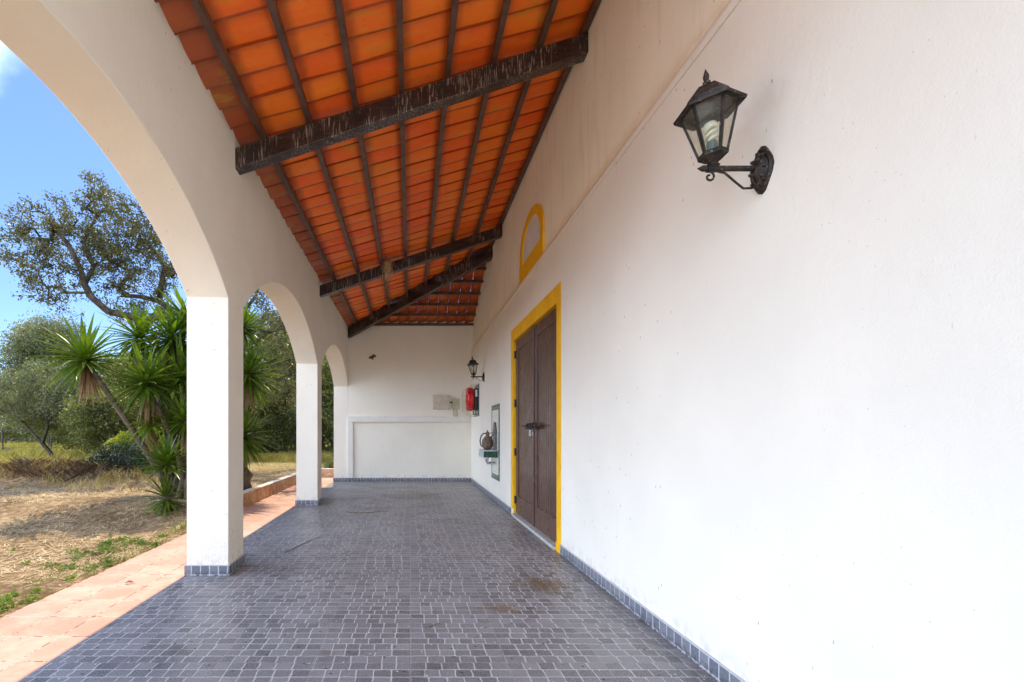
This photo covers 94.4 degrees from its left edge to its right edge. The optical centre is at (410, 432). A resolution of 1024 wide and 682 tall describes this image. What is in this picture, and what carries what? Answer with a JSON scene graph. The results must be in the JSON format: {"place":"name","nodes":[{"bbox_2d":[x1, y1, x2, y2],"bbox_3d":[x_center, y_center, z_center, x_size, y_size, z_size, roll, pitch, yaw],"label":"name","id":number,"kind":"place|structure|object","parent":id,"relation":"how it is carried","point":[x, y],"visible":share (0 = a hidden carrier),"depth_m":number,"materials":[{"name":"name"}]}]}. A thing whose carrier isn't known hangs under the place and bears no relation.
{"place":"outdoors","nodes":[
{"label":"outdoors","id":0,"kind":"place"},
{"bbox_2d":[0,441,282,463],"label":"field grass","id":1,"kind":"structure","parent":0,"point":[33,450],"depth_m":17.47,"materials":[{"name":"plant"}]},
{"bbox_2d":[0,477,333,681],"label":"path","id":2,"kind":"structure","parent":0,"point":[111,594],"depth_m":3.56,"materials":[{"name":"ceramic"}]},
{"bbox_2d":[0,434,333,616],"bbox_3d":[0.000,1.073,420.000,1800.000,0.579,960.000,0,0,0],"label":"ground","id":3,"kind":"structure","parent":0,"point":[150,525],"depth_m":6.59,"materials":[{"name":"soil"}]},
{"bbox_2d":[0,399,31,442],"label":"oak tree","id":4,"kind":"object","parent":3,"relation":"on","point":[6,422],"visible":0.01,"depth_m":38.47,"materials":[{"name":"green plant"}]},
{"bbox_2d":[0,367,62,445],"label":"oak tree","id":5,"kind":"object","parent":3,"relation":"on","point":[29,432],"visible":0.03,"depth_m":25.87,"materials":[{"name":"green plant"}]},
{"bbox_2d":[0,421,81,444],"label":"hedge bush","id":6,"kind":"object","parent":3,"relation":"on","point":[7,436],"visible":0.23,"depth_m":30.91,"materials":[{"name":"green plant"}]},
{"bbox_2d":[0,307,99,447],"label":"olive tree","id":7,"kind":"object","parent":3,"relation":"on","point":[25,343],"visible":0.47,"depth_m":21.17,"materials":[{"name":"green plant"}]},
{"bbox_2d":[0,355,106,456],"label":"olive tree","id":8,"kind":"object","parent":3,"relation":"on","point":[9,402],"visible":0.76,"depth_m":16.03,"materials":[{"name":"green plant"}]},
{"bbox_2d":[0,455,161,487],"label":"bank grass","id":9,"kind":"structure","parent":3,"relation":"on","point":[111,478],"depth_m":10.14,"materials":[{"name":"beige plant"}]},
{"bbox_2d":[1,463,160,492],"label":"dry weeds","id":10,"kind":"object","parent":3,"relation":"on","point":[98,486],"visible":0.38,"depth_m":9.45,"materials":[{"name":"brown plant"}]},
{"bbox_2d":[24,372,139,458],"bbox_3d":[-12.575,-0.585,17.899,4.013,3.390,3.215,0,0,-43],"label":"oak tree","id":11,"kind":"object","parent":3,"relation":"on","point":[54,428],"visible":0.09,"depth_m":17.05,"materials":[{"name":"green plant"}]},
{"bbox_2d":[0,454,165,482],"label":"brush pile","id":12,"kind":"object","parent":3,"relation":"on","point":[31,470],"visible":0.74,"depth_m":10.46,"materials":[{"name":"brown plant"}]},
{"bbox_2d":[0,516,185,613],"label":"weeds","id":13,"kind":"object","parent":3,"relation":"on","point":[5,599],"visible":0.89,"depth_m":4.66,"materials":[{"name":"green plant"}]},
{"bbox_2d":[0,517,186,617],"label":"verge grass","id":14,"kind":"structure","parent":3,"relation":"on","point":[100,563],"depth_m":4.64,"materials":[{"name":"green plant"}]},
{"bbox_2d":[52,383,143,455],"bbox_3d":[-10.493,-0.372,15.917,2.904,3.062,3.624,0,0,-19],"label":"oak tree","id":15,"kind":"object","parent":3,"relation":"on","point":[100,423],"visible":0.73,"depth_m":14.99,"materials":[{"name":"green plant"}]},
{"bbox_2d":[26,281,186,499],"bbox_3d":[-4.601,-0.823,8.163,2.887,4.071,2.954,0,0,0],"label":"yucca","id":16,"kind":"object","parent":3,"relation":"on","point":[165,407],"visible":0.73,"depth_m":7.61,"materials":[{"name":"green plant"}]},
{"bbox_2d":[82,438,159,471],"bbox_3d":[-6.881,0.550,11.184,1.797,0.854,0.796,0,0,0],"label":"ivy bush","id":17,"kind":"object","parent":3,"relation":"on","point":[105,455],"visible":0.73,"depth_m":11.10,"materials":[{"name":"green plant"}]},
{"bbox_2d":[91,347,162,445],"bbox_3d":[-11.517,-1.668,21.147,6.472,5.468,5.185,0,0,0],"label":"oak tree","id":18,"kind":"object","parent":3,"relation":"on","point":[105,381],"visible":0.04,"depth_m":19.90,"materials":[{"name":"green plant"}]},
{"bbox_2d":[100,427,163,454],"bbox_3d":[-6.974,0.378,11.755,1.580,1.288,1.031,0,0,0],"label":"yellow bush","id":19,"kind":"object","parent":3,"relation":"on","point":[121,437],"visible":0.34,"depth_m":11.59,"materials":[{"name":"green plant"}]},
{"bbox_2d":[112,449,165,472],"bbox_3d":[-6.897,0.751,11.756,1.477,0.718,1.004,0,0,0],"label":"boulder","id":20,"kind":"object","parent":3,"relation":"on","point":[124,455],"visible":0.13,"depth_m":11.44,"materials":[{"name":"grey stone"}]},
{"bbox_2d":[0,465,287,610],"bbox_3d":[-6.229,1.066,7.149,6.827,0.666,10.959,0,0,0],"label":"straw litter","id":21,"kind":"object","parent":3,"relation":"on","point":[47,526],"visible":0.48,"depth_m":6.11,"materials":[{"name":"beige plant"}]},
{"bbox_2d":[1,461,295,491],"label":"straw litter","id":22,"kind":"object","parent":3,"relation":"on","point":[159,481],"visible":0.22,"depth_m":10.16,"materials":[{"name":"beige plant"}]},
{"bbox_2d":[131,431,186,517],"bbox_3d":[-3.697,0.730,6.992,0.992,1.598,0.961,0,0,11],"label":"yucca","id":23,"kind":"object","parent":3,"relation":"on","point":[164,458],"visible":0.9,"depth_m":6.91,"materials":[{"name":"green plant"}]},
{"bbox_2d":[0,167,322,414],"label":"cork oak","id":24,"kind":"object","parent":3,"relation":"on","point":[111,249],"visible":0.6,"depth_m":12.09,"materials":[{"name":"green plant"}]},
{"bbox_2d":[0,428,327,451],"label":"wire fence","id":25,"kind":"object","parent":3,"relation":"on","point":[2,439],"visible":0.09,"depth_m":20.47,"materials":[{"name":"grey metal"}]},
{"bbox_2d":[107,414,292,453],"bbox_3d":[-8.507,0.429,18.741,7.576,2.632,2.251,0,0,-8],"label":"hedge bush","id":26,"kind":"object","parent":3,"relation":"on","point":[270,439],"visible":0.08,"depth_m":18.63,"materials":[{"name":"green plant"}]},
{"bbox_2d":[166,374,264,434],"bbox_3d":[-7.505,-0.957,17.140,4.660,3.937,3.734,0,0,31],"label":"oak tree","id":27,"kind":"object","parent":3,"relation":"on","point":[256,404],"visible":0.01,"depth_m":16.93,"materials":[{"name":"green plant"}]},
{"bbox_2d":[243,341,272,434],"bbox_3d":[-9.025,-1.854,22.625,5.445,5.742,6.796,0,0,16],"label":"oak tree","id":28,"kind":"object","parent":3,"relation":"on","point":[259,403],"visible":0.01,"depth_m":22.62,"materials":[{"name":"green plant"}]},
{"bbox_2d":[246,305,288,451],"bbox_3d":[-6.572,-2.903,24.462,5.141,7.839,5.864,0,0,35],"label":"olive tree","id":29,"kind":"object","parent":3,"relation":"on","point":[266,344],"visible":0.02,"depth_m":23.29,"materials":[{"name":"green plant"}]},
{"bbox_2d":[243,300,292,490],"bbox_3d":[-3.155,-0.762,8.994,1.674,3.950,1.749,0,0,0],"label":"yucca","id":30,"kind":"object","parent":3,"relation":"on","point":[250,363],"visible":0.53,"depth_m":8.92,"materials":[{"name":"green plant"}]},
{"bbox_2d":[243,473,295,507],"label":"garden wall","id":31,"kind":"structure","parent":3,"relation":"on","point":[252,495],"depth_m":9.37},
{"bbox_2d":[245,323,331,438],"bbox_3d":[-4.769,-2.126,21.858,5.963,6.288,7.443,0,0,18],"label":"oak tree","id":32,"kind":"object","parent":3,"relation":"on","point":[272,409],"visible":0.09,"depth_m":19.75,"materials":[{"name":"green plant"}]},
{"bbox_2d":[248,450,333,467],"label":"field grass","id":33,"kind":"structure","parent":3,"relation":"on","point":[290,456],"depth_m":16.80,"materials":[{"name":"plant"}]},
{"bbox_2d":[249,412,333,454],"bbox_3d":[-4.235,0.156,19.317,6.851,2.551,2.103,0,0,0],"label":"hedge bush","id":34,"kind":"object","parent":3,"relation":"on","point":[289,433],"visible":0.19,"depth_m":18.89,"materials":[{"name":"green plant"}]},
{"bbox_2d":[273,356,333,449],"bbox_3d":[-3.051,-1.582,19.558,6.148,5.195,4.926,0,0,39],"label":"oak tree","id":35,"kind":"object","parent":3,"relation":"on","point":[328,410],"visible":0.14,"depth_m":18.48,"materials":[{"name":"green plant"}]},
{"bbox_2d":[322,468,333,476],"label":"garden wall","id":36,"kind":"structure","parent":3,"relation":"on","point":[327,472],"depth_m":13.52,"materials":[{"name":"stone"}]},
{"bbox_2d":[471,0,1023,681],"bbox_3d":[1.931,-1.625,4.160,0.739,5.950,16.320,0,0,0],"label":"house","id":37,"kind":"structure","parent":3,"relation":"on","point":[775,432],"depth_m":2.01,"materials":[{"name":"paint"}]},
{"bbox_2d":[154,0,600,337],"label":"porch roof","id":38,"kind":"structure","parent":37,"relation":"attached to","point":[370,135],"depth_m":4.47,"materials":[{"name":"tile"}]},
{"bbox_2d":[382,255,402,285],"bbox_3d":[-0.364,-2.921,8.413,0.627,0.611,0.030,0,0,0],"label":"straw nest","id":39,"kind":"object","parent":38,"relation":"hanging from","point":[389,263],"visible":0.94,"depth_m":8.41,"materials":[{"name":"brown wicker"}]},
{"bbox_2d":[462,384,478,416],"bbox_3d":[1.456,-0.770,11.200,0.325,0.761,0.682,0,0,0],"label":"fire hose reel","id":40,"kind":"object","parent":37,"relation":"attached to","point":[471,399],"visible":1,"depth_m":10.95,"materials":[{"name":"red metal"}]},
{"bbox_2d":[467,357,484,381],"bbox_3d":[1.431,-1.392,10.150,0.378,0.575,0.287,0,0,0],"label":"wall lantern","id":41,"kind":"object","parent":37,"relation":"attached to","point":[472,362],"depth_m":10.11,"materials":[{"name":"metal"}]},
{"bbox_2d":[479,403,499,481],"bbox_3d":[1.479,0.179,8.773,0.282,1.411,0.791,0,0,0],"label":"wall fountain","id":42,"kind":"object","parent":37,"relation":"attached to","point":[493,453],"depth_m":8.64,"materials":[{"name":"beige tile"}]},
{"bbox_2d":[479,430,492,449],"bbox_3d":[1.459,0.135,8.755,0.224,0.373,0.220,0,0,44],"label":"jug","id":43,"kind":"object","parent":42,"relation":"on","point":[487,442],"visible":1,"depth_m":8.69,"materials":[{"name":"ceramic"}]},
{"bbox_2d":[514,329,540,523],"bbox_3d":[1.631,-0.084,6.529,0.139,2.678,1.498,0,0,0],"label":"door leaf","id":44,"kind":"structure","parent":37,"relation":"in","point":[523,353],"depth_m":6.79,"materials":[{"name":"paint"}]},
{"bbox_2d":[532,307,556,542],"bbox_3d":[1.669,-0.084,5.680,0.062,2.678,1.104,0,0,0],"label":"door leaf","id":45,"kind":"structure","parent":37,"relation":"in","point":[544,334],"depth_m":5.74,"materials":[{"name":"paint"}]},
{"bbox_2d":[673,69,773,193],"bbox_3d":[1.431,-1.382,2.130,0.378,0.575,0.287,0,0,0],"label":"wall lantern","id":46,"kind":"object","parent":37,"relation":"attached to","point":[709,106],"depth_m":2.11,"materials":[{"name":"metal"}]},
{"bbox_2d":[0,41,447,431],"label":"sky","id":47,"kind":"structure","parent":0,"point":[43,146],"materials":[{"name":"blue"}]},
{"bbox_2d":[19,482,717,681],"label":"porch floor","id":48,"kind":"structure","parent":0,"point":[345,595],"depth_m":3.33,"materials":[{"name":"tile"}]},
{"bbox_2d":[0,0,348,575],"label":"arcade wall","id":49,"kind":"structure","parent":48,"relation":"on","point":[121,81],"depth_m":4.12,"materials":[{"name":"paint"}]},
{"bbox_2d":[4,490,595,646],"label":"straw scraps","id":50,"kind":"object","parent":48,"relation":"on","point":[480,581],"visible":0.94,"depth_m":3.85,"materials":[{"name":"brown plant"}]},
{"bbox_2d":[348,321,472,481],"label":"end wall","id":51,"kind":"structure","parent":48,"relation":"on","point":[409,370],"depth_m":12.32,"materials":[{"name":"paint"}]},
{"bbox_2d":[348,416,470,477],"bbox_3d":[-0.015,0.384,12.292,3.266,1.628,0.054,0,0,0],"label":"wall moulding","id":52,"kind":"object","parent":51,"relation":"attached to","point":[351,419],"visible":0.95,"depth_m":12.27,"materials":[{"name":"white paint"}]},
{"bbox_2d":[433,395,448,408],"bbox_3d":[0.818,-0.802,12.258,0.433,0.373,0.122,0,0,0],"label":"electrical box","id":53,"kind":"object","parent":51,"relation":"attached to","point":[440,401],"visible":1,"depth_m":12.20,"materials":[{"name":"plastic"}]},
{"bbox_2d":[453,399,459,415],"bbox_3d":[1.215,-0.659,12.275,0.178,0.459,0.087,0,0,0],"label":"junction box","id":54,"kind":"object","parent":51,"relation":"attached to","point":[456,403],"visible":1,"depth_m":12.23,"materials":[{"name":"beige plastic"}]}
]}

